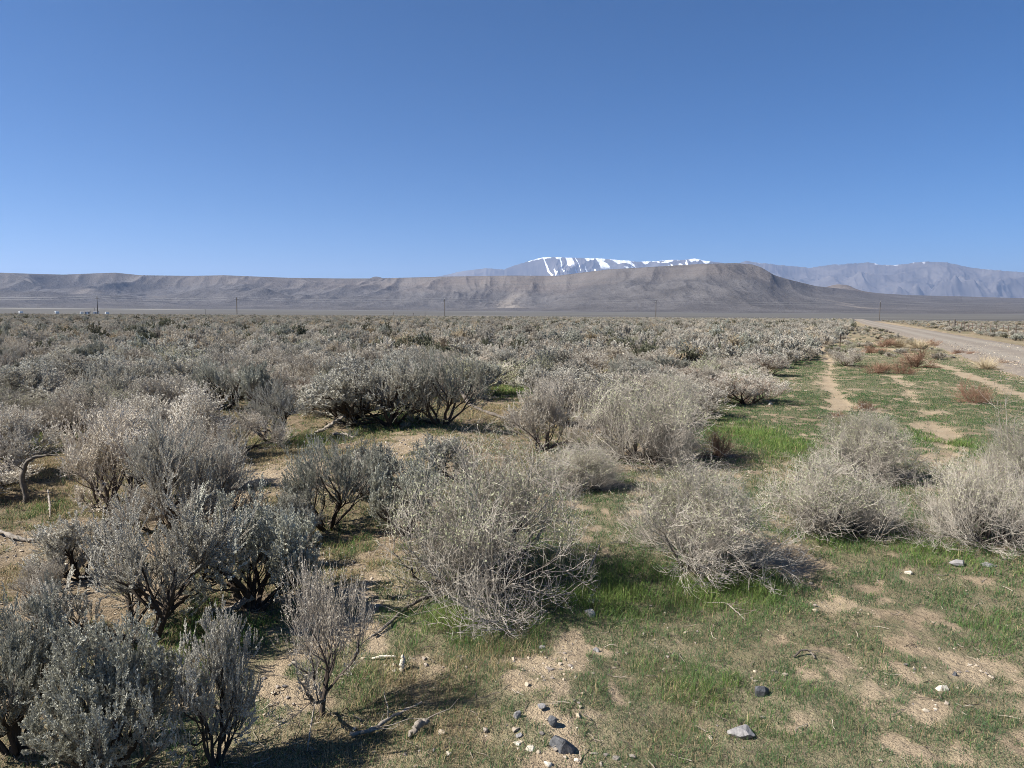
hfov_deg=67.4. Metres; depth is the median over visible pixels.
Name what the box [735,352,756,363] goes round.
grey shrub
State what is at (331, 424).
dead branch
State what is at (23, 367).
sagebrush
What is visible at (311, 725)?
dead branch
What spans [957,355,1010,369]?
bunch grass
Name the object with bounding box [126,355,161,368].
sagebrush
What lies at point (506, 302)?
power line
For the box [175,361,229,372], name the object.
sagebrush
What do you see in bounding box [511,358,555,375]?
sagebrush
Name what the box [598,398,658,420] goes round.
sagebrush
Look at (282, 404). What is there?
sagebrush
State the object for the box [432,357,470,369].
grey shrub
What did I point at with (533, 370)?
sagebrush
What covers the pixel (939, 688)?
rock
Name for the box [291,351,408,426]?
sagebrush
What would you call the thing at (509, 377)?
twiggy shrub
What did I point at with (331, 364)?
sagebrush
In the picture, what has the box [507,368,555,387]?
sagebrush
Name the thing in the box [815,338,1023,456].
dirt path
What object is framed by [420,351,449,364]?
grey shrub
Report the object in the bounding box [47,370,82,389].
grey shrub
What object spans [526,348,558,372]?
twiggy shrub
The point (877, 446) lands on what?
twiggy shrub
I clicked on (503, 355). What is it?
sagebrush
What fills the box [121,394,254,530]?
sagebrush
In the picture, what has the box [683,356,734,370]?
grey shrub
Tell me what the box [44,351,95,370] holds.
grey shrub
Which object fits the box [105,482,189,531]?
grey shrub
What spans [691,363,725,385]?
grey shrub
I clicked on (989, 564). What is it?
rock
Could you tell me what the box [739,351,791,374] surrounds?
brown shrub
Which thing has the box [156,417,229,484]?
grey shrub
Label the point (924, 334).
gravel road
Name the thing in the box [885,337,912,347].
bunch grass
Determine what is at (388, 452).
sagebrush
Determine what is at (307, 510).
sagebrush
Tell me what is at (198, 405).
grey shrub
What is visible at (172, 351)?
twiggy shrub
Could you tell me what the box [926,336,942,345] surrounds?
dry weed
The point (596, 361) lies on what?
brown shrub
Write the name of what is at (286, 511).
sagebrush
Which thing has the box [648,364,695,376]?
brown shrub
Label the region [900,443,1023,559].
twiggy shrub
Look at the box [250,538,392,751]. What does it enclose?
sagebrush
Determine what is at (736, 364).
sagebrush
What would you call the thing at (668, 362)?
sagebrush
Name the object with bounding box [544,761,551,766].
rock
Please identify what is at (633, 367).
sagebrush
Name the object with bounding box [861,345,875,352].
dry weed
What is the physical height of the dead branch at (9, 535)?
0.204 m
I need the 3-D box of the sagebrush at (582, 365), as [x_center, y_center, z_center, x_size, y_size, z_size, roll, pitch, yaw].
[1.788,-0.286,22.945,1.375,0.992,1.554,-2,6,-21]
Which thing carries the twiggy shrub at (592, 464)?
on the ground at (916, 623)
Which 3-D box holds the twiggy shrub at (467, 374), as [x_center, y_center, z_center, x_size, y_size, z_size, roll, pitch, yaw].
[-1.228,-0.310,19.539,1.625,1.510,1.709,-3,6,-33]
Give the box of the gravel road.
[855,319,1023,376]
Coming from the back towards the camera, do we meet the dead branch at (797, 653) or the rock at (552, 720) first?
the dead branch at (797, 653)
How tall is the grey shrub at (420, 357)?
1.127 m
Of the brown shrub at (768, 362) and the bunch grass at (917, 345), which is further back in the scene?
the bunch grass at (917, 345)
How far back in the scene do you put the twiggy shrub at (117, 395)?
14.29 m
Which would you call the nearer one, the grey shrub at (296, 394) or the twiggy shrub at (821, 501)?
the twiggy shrub at (821, 501)
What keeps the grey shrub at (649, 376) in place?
on the ground at (916, 623)
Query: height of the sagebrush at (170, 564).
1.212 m
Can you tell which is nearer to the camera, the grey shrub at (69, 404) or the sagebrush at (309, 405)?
the grey shrub at (69, 404)
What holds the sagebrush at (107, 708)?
on the ground at (916, 623)
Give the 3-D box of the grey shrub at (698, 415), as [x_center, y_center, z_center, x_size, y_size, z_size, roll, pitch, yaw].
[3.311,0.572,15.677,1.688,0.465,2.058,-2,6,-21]
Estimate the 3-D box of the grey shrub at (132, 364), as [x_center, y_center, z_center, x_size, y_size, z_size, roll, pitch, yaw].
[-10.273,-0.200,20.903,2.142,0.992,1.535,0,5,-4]
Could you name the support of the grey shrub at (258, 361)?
on the ground at (916, 623)
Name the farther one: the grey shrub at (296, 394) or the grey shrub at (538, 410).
the grey shrub at (296, 394)
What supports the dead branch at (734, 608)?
on the ground at (916, 623)
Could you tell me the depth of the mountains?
25872.85 m
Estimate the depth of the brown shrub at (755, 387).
18.91 m
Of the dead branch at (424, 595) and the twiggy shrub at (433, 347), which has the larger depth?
the twiggy shrub at (433, 347)
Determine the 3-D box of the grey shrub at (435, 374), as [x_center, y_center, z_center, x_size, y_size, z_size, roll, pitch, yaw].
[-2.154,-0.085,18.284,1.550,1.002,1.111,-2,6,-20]
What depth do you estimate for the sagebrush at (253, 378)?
16.30 m
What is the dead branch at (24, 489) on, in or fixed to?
on the ground at (916, 623)
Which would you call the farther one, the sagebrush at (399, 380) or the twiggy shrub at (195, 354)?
the twiggy shrub at (195, 354)
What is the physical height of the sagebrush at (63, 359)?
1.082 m
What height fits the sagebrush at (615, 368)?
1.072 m
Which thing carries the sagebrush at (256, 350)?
on the ground at (916, 623)
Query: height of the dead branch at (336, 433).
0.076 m
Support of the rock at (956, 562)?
on the ground at (916, 623)
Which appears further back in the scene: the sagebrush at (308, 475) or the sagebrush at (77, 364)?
the sagebrush at (77, 364)
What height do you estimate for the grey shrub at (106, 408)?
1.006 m
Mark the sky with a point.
(258, 138)
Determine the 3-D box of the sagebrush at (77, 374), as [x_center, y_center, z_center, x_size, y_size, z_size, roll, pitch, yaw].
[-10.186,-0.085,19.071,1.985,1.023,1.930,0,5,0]
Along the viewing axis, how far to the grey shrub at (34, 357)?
25.70 m
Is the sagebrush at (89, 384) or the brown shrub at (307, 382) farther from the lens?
the brown shrub at (307, 382)
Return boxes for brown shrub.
[0,349,20,365]
[34,384,75,402]
[283,376,314,391]
[462,355,488,361]
[556,346,615,373]
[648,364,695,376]
[673,366,715,381]
[691,371,801,403]
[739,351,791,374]
[829,347,867,365]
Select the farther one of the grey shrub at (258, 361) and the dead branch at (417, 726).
the grey shrub at (258, 361)
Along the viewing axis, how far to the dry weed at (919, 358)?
33.49 m
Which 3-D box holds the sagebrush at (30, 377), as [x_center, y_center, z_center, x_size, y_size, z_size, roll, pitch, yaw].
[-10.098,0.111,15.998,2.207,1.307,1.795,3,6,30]
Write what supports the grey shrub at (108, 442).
on the ground at (916, 623)
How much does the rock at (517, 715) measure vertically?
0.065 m
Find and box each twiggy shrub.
[0,384,64,425]
[56,382,170,439]
[156,341,184,360]
[185,345,210,362]
[314,362,351,382]
[369,415,600,641]
[417,339,445,356]
[440,345,498,399]
[485,357,529,385]
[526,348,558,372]
[531,438,630,497]
[557,364,726,472]
[604,445,816,599]
[635,371,705,411]
[686,352,724,372]
[723,362,781,389]
[749,444,919,546]
[804,403,940,490]
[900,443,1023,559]
[975,411,1023,489]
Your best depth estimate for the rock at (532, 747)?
3.92 m
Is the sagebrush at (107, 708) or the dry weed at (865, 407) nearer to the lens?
the sagebrush at (107, 708)
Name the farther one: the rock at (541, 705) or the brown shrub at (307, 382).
the brown shrub at (307, 382)
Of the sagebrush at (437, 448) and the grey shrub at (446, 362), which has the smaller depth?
the sagebrush at (437, 448)
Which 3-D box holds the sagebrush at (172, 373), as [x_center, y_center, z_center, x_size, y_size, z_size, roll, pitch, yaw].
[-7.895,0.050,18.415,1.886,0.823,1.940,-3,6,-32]
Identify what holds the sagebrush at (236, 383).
on the ground at (916, 623)
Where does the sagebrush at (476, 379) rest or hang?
on the ground at (916, 623)
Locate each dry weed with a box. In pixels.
[698,423,749,458]
[853,398,881,410]
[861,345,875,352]
[861,361,895,373]
[871,337,899,346]
[872,347,892,353]
[887,362,923,374]
[890,344,943,367]
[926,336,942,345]
[947,374,1001,403]
[950,349,965,353]
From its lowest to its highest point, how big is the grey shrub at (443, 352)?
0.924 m
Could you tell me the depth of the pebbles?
5.12 m
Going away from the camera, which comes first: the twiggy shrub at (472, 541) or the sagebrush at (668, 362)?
the twiggy shrub at (472, 541)
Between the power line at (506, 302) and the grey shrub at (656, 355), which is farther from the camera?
the power line at (506, 302)
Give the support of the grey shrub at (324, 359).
on the ground at (916, 623)
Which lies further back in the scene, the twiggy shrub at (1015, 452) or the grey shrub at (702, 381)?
the grey shrub at (702, 381)
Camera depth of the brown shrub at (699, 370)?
22.75 m
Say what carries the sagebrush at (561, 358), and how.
on the ground at (916, 623)
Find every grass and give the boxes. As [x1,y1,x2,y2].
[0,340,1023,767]
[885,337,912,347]
[898,338,936,348]
[925,350,949,358]
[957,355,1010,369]
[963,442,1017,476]
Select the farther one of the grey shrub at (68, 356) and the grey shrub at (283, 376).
the grey shrub at (68, 356)
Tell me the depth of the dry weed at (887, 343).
55.19 m
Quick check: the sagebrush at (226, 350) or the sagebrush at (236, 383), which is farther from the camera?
the sagebrush at (226, 350)
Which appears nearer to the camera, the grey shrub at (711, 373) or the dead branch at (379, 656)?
the dead branch at (379, 656)
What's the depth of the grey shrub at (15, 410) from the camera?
12.20 m
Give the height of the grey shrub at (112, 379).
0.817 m
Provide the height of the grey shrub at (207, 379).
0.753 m
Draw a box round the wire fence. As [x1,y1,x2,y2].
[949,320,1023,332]
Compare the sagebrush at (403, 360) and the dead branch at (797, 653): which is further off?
the sagebrush at (403, 360)
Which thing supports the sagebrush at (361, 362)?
on the ground at (916, 623)
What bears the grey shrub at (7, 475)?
on the ground at (916, 623)
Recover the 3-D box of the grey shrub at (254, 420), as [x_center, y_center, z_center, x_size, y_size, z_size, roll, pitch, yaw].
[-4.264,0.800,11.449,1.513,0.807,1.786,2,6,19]
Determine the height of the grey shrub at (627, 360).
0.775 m
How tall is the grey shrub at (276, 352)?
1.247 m
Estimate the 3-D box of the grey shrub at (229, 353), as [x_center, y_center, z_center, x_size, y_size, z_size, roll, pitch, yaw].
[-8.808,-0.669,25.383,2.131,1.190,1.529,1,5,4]
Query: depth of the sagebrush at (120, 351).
27.96 m
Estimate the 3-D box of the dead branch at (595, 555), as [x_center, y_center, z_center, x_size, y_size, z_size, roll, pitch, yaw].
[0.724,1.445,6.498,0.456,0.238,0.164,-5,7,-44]
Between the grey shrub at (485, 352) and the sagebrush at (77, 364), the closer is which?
the sagebrush at (77, 364)
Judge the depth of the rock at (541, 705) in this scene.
4.19 m
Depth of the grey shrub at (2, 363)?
22.97 m
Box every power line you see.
[0,296,959,303]
[29,298,956,305]
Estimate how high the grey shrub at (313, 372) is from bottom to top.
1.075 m
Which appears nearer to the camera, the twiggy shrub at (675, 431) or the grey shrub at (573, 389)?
the twiggy shrub at (675, 431)
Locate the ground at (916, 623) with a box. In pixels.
[0,307,1023,767]
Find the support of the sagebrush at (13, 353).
on the ground at (916, 623)
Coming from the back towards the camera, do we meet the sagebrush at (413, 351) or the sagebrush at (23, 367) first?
the sagebrush at (413, 351)
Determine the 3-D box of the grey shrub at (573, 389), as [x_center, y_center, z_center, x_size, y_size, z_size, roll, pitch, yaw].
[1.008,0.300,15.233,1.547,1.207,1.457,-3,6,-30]
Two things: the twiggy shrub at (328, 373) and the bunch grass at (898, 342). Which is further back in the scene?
the bunch grass at (898, 342)
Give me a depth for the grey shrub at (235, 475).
7.90 m
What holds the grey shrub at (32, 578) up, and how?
on the ground at (916, 623)
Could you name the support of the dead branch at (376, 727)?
on the ground at (916, 623)
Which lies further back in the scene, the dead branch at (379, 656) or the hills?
the hills
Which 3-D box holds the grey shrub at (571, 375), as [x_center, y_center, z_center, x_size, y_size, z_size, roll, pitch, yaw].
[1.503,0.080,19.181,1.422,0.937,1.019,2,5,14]
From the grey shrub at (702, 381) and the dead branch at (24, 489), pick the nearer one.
the dead branch at (24, 489)
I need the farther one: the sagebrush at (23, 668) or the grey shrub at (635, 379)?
the grey shrub at (635, 379)
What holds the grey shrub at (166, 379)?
on the ground at (916, 623)
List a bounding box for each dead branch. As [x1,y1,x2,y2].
[0,518,63,541]
[16,451,57,503]
[41,489,51,516]
[211,595,254,613]
[307,679,316,751]
[314,413,345,432]
[332,432,352,437]
[349,691,428,736]
[372,655,393,659]
[374,573,452,636]
[399,654,404,671]
[407,562,443,613]
[408,699,457,737]
[458,387,502,417]
[587,538,621,575]
[705,601,770,619]
[793,644,835,658]
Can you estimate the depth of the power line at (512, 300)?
429.52 m
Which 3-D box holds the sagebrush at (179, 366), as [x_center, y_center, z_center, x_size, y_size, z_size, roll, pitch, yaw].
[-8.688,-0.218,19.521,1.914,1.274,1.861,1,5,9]
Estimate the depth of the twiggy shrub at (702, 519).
6.42 m
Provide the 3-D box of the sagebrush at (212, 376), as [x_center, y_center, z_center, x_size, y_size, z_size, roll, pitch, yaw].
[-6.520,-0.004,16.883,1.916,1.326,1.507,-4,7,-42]
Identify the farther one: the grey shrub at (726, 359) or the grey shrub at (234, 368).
the grey shrub at (726, 359)
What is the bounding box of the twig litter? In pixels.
[0,382,1023,767]
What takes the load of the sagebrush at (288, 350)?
on the ground at (916, 623)
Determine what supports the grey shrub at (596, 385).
on the ground at (916, 623)
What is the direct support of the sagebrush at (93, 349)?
on the ground at (916, 623)
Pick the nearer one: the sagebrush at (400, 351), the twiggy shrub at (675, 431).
the twiggy shrub at (675, 431)
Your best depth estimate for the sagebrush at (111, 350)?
28.75 m
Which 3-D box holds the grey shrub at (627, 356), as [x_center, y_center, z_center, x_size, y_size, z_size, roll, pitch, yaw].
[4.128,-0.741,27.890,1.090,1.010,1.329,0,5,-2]
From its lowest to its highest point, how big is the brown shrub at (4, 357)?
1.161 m
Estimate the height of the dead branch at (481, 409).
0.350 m
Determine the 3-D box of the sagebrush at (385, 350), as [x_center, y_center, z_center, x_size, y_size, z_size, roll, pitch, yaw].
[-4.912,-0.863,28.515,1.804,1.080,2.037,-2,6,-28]
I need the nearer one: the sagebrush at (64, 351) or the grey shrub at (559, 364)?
the grey shrub at (559, 364)
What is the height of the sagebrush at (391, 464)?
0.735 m
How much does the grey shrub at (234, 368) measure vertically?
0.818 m
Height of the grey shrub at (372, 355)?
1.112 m
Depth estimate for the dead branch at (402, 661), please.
4.74 m
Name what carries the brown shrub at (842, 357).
on the ground at (916, 623)
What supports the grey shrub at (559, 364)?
on the ground at (916, 623)
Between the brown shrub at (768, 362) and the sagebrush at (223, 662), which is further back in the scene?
the brown shrub at (768, 362)
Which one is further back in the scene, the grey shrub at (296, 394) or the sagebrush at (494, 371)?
the sagebrush at (494, 371)
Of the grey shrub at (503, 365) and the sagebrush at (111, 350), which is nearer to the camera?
the grey shrub at (503, 365)
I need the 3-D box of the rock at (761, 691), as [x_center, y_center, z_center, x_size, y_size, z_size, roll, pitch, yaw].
[1.476,1.822,4.541,0.095,0.095,0.076,0,5,0]
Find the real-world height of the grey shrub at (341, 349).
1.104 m
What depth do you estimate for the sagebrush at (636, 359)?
27.20 m
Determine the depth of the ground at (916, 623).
5.23 m
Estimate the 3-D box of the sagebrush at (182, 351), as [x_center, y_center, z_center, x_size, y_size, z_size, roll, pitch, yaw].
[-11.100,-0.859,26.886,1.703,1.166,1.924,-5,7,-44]
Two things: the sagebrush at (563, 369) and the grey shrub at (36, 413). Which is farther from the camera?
the sagebrush at (563, 369)
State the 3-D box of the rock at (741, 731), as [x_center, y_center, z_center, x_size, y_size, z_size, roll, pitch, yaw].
[1.220,1.867,4.098,0.138,0.071,0.108,-1,5,-15]
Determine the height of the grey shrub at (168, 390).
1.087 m
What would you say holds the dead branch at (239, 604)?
on the ground at (916, 623)
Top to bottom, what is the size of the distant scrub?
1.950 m
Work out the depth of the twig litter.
5.69 m
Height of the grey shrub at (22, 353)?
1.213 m
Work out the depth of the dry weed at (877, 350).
46.98 m
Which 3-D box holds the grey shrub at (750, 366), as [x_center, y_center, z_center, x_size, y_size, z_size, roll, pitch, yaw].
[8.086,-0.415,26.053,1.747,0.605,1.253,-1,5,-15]
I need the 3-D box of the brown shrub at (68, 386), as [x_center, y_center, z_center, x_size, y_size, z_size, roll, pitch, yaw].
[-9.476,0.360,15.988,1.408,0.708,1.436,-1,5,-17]
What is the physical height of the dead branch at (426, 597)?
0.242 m
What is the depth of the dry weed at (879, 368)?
30.16 m
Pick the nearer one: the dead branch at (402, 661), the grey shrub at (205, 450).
the dead branch at (402, 661)
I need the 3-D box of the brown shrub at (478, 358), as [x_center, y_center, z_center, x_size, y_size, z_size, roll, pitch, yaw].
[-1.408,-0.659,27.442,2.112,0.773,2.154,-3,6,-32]
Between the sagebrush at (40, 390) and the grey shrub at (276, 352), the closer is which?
the sagebrush at (40, 390)
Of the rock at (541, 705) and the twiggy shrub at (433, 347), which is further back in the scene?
the twiggy shrub at (433, 347)
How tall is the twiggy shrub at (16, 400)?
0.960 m
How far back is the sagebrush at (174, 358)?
24.68 m
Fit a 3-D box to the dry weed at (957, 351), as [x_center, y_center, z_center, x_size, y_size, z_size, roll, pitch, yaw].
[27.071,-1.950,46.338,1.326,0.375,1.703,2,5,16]
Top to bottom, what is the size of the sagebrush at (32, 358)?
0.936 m
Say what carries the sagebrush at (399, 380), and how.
on the ground at (916, 623)
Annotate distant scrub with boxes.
[0,313,1023,364]
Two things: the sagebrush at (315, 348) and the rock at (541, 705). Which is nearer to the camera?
the rock at (541, 705)
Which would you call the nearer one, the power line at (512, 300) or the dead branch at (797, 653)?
the dead branch at (797, 653)
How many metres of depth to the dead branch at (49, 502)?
8.76 m
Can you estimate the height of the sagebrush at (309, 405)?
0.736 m
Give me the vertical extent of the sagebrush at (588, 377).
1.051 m
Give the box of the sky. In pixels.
[0,0,1023,277]
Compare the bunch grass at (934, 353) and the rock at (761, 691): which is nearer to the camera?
the rock at (761, 691)
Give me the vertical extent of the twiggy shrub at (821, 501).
0.962 m
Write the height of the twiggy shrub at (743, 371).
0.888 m
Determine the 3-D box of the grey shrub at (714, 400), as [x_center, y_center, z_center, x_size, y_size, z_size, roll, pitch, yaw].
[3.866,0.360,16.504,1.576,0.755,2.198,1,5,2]
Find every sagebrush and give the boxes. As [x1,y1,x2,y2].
[0,346,9,354]
[0,359,71,404]
[0,472,263,660]
[0,569,86,755]
[0,580,67,646]
[3,348,33,359]
[3,358,71,397]
[6,502,138,581]
[10,355,44,366]
[10,358,49,369]
[15,351,72,368]
[17,597,187,767]
[19,383,80,414]
[33,353,99,383]
[40,343,79,357]
[41,356,144,427]
[64,361,138,387]
[68,339,105,360]
[85,355,170,385]
[87,350,134,368]
[102,348,116,356]
[110,342,140,358]
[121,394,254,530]
[123,351,213,382]
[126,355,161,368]
[148,369,220,386]
[160,352,186,368]
[163,594,262,767]
[170,344,215,357]
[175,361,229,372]
[176,473,324,615]
[183,354,252,409]
[203,344,240,360]
[218,370,242,397]
[223,372,309,450]
[236,358,292,408]
[237,341,280,355]
[238,500,312,567]
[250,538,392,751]
[251,426,387,529]
[267,482,324,526]
[274,341,310,359]
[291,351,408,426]
[295,340,334,357]
[295,388,350,415]
[300,374,346,382]
[312,351,363,375]
[330,435,404,494]
[344,344,454,427]
[347,355,410,379]
[350,442,408,495]
[362,346,395,360]
[367,438,448,533]
[368,355,409,384]
[386,346,422,362]
[390,352,426,373]
[392,345,489,426]
[395,346,418,357]
[416,431,481,477]
[439,355,505,394]
[473,358,502,366]
[487,344,537,364]
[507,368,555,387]
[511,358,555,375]
[517,362,565,395]
[534,344,581,367]
[546,366,592,378]
[551,358,594,377]
[556,367,641,409]
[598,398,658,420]
[606,354,661,374]
[609,359,677,380]
[630,356,658,364]
[632,360,660,374]
[655,354,692,369]
[725,360,762,369]
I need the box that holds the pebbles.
[0,341,1023,767]
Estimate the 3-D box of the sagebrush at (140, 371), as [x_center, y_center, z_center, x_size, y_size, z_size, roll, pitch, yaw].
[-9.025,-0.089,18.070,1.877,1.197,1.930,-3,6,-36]
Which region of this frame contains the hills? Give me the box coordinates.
[0,263,1023,313]
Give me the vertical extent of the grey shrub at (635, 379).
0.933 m
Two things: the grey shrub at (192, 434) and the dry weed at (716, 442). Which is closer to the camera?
the grey shrub at (192, 434)
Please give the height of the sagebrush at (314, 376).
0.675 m
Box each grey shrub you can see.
[0,357,17,367]
[0,400,68,468]
[0,448,44,492]
[1,340,29,357]
[1,402,51,447]
[7,554,65,601]
[12,404,71,429]
[19,384,122,439]
[20,354,66,361]
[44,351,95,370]
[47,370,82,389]
[48,397,207,513]
[81,395,181,432]
[83,373,144,396]
[97,380,237,444]
[100,359,160,376]
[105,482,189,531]
[113,346,161,360]
[123,372,206,420]
[142,371,225,400]
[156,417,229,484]
[165,409,295,456]
[168,441,271,518]
[172,373,234,396]
[174,430,250,484]
[195,348,233,367]
[218,347,265,363]
[221,350,283,369]
[222,365,255,390]
[244,343,286,359]
[252,368,304,397]
[262,361,312,375]
[276,355,306,374]
[277,347,328,366]
[283,382,310,404]
[296,355,345,380]
[307,355,343,370]
[332,344,359,359]
[356,347,388,368]
[392,360,449,396]
[409,350,428,363]
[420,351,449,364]
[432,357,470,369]
[437,349,468,358]
[480,345,513,367]
[480,361,515,374]
[496,377,592,451]
[519,370,595,425]
[554,358,599,372]
[555,370,590,383]
[568,379,634,414]
[592,368,655,400]
[596,357,641,373]
[615,351,642,365]
[637,347,681,364]
[638,400,720,423]
[641,370,710,392]
[653,384,735,416]
[658,371,713,388]
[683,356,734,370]
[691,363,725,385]
[713,356,744,364]
[720,366,773,378]
[728,363,771,375]
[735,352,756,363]
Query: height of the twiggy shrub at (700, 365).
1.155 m
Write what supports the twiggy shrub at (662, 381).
on the ground at (916, 623)
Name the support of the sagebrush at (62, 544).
on the ground at (916, 623)
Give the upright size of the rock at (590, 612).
0.076 m
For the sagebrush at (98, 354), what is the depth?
23.01 m
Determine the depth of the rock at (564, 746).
3.89 m
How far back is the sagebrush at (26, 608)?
4.96 m
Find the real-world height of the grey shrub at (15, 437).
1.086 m
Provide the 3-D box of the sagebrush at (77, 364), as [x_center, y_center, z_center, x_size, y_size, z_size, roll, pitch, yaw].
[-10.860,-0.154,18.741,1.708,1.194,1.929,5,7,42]
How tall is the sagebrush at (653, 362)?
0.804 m
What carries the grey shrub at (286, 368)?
on the ground at (916, 623)
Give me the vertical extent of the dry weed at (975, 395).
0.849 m
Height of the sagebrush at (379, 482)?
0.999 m
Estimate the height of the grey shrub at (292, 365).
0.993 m
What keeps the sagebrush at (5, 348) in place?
on the ground at (916, 623)
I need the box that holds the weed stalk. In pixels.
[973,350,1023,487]
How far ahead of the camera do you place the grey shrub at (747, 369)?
25.27 m
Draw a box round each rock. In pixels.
[513,710,520,718]
[525,745,534,750]
[537,703,545,708]
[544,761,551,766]
[548,715,556,726]
[549,735,575,753]
[584,609,594,617]
[727,724,754,738]
[755,686,768,696]
[935,685,948,690]
[949,559,963,565]
[982,562,995,567]
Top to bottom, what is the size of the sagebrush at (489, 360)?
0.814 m
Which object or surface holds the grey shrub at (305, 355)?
on the ground at (916, 623)
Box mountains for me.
[437,257,1023,297]
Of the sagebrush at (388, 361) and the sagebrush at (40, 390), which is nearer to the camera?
the sagebrush at (40, 390)
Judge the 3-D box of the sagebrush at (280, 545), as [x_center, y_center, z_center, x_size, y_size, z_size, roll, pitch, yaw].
[-1.889,1.196,5.583,0.974,1.054,1.126,4,6,36]
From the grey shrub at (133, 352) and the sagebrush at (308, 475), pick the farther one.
the grey shrub at (133, 352)
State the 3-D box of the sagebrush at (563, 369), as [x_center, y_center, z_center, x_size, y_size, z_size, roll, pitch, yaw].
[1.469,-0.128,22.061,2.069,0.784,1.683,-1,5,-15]

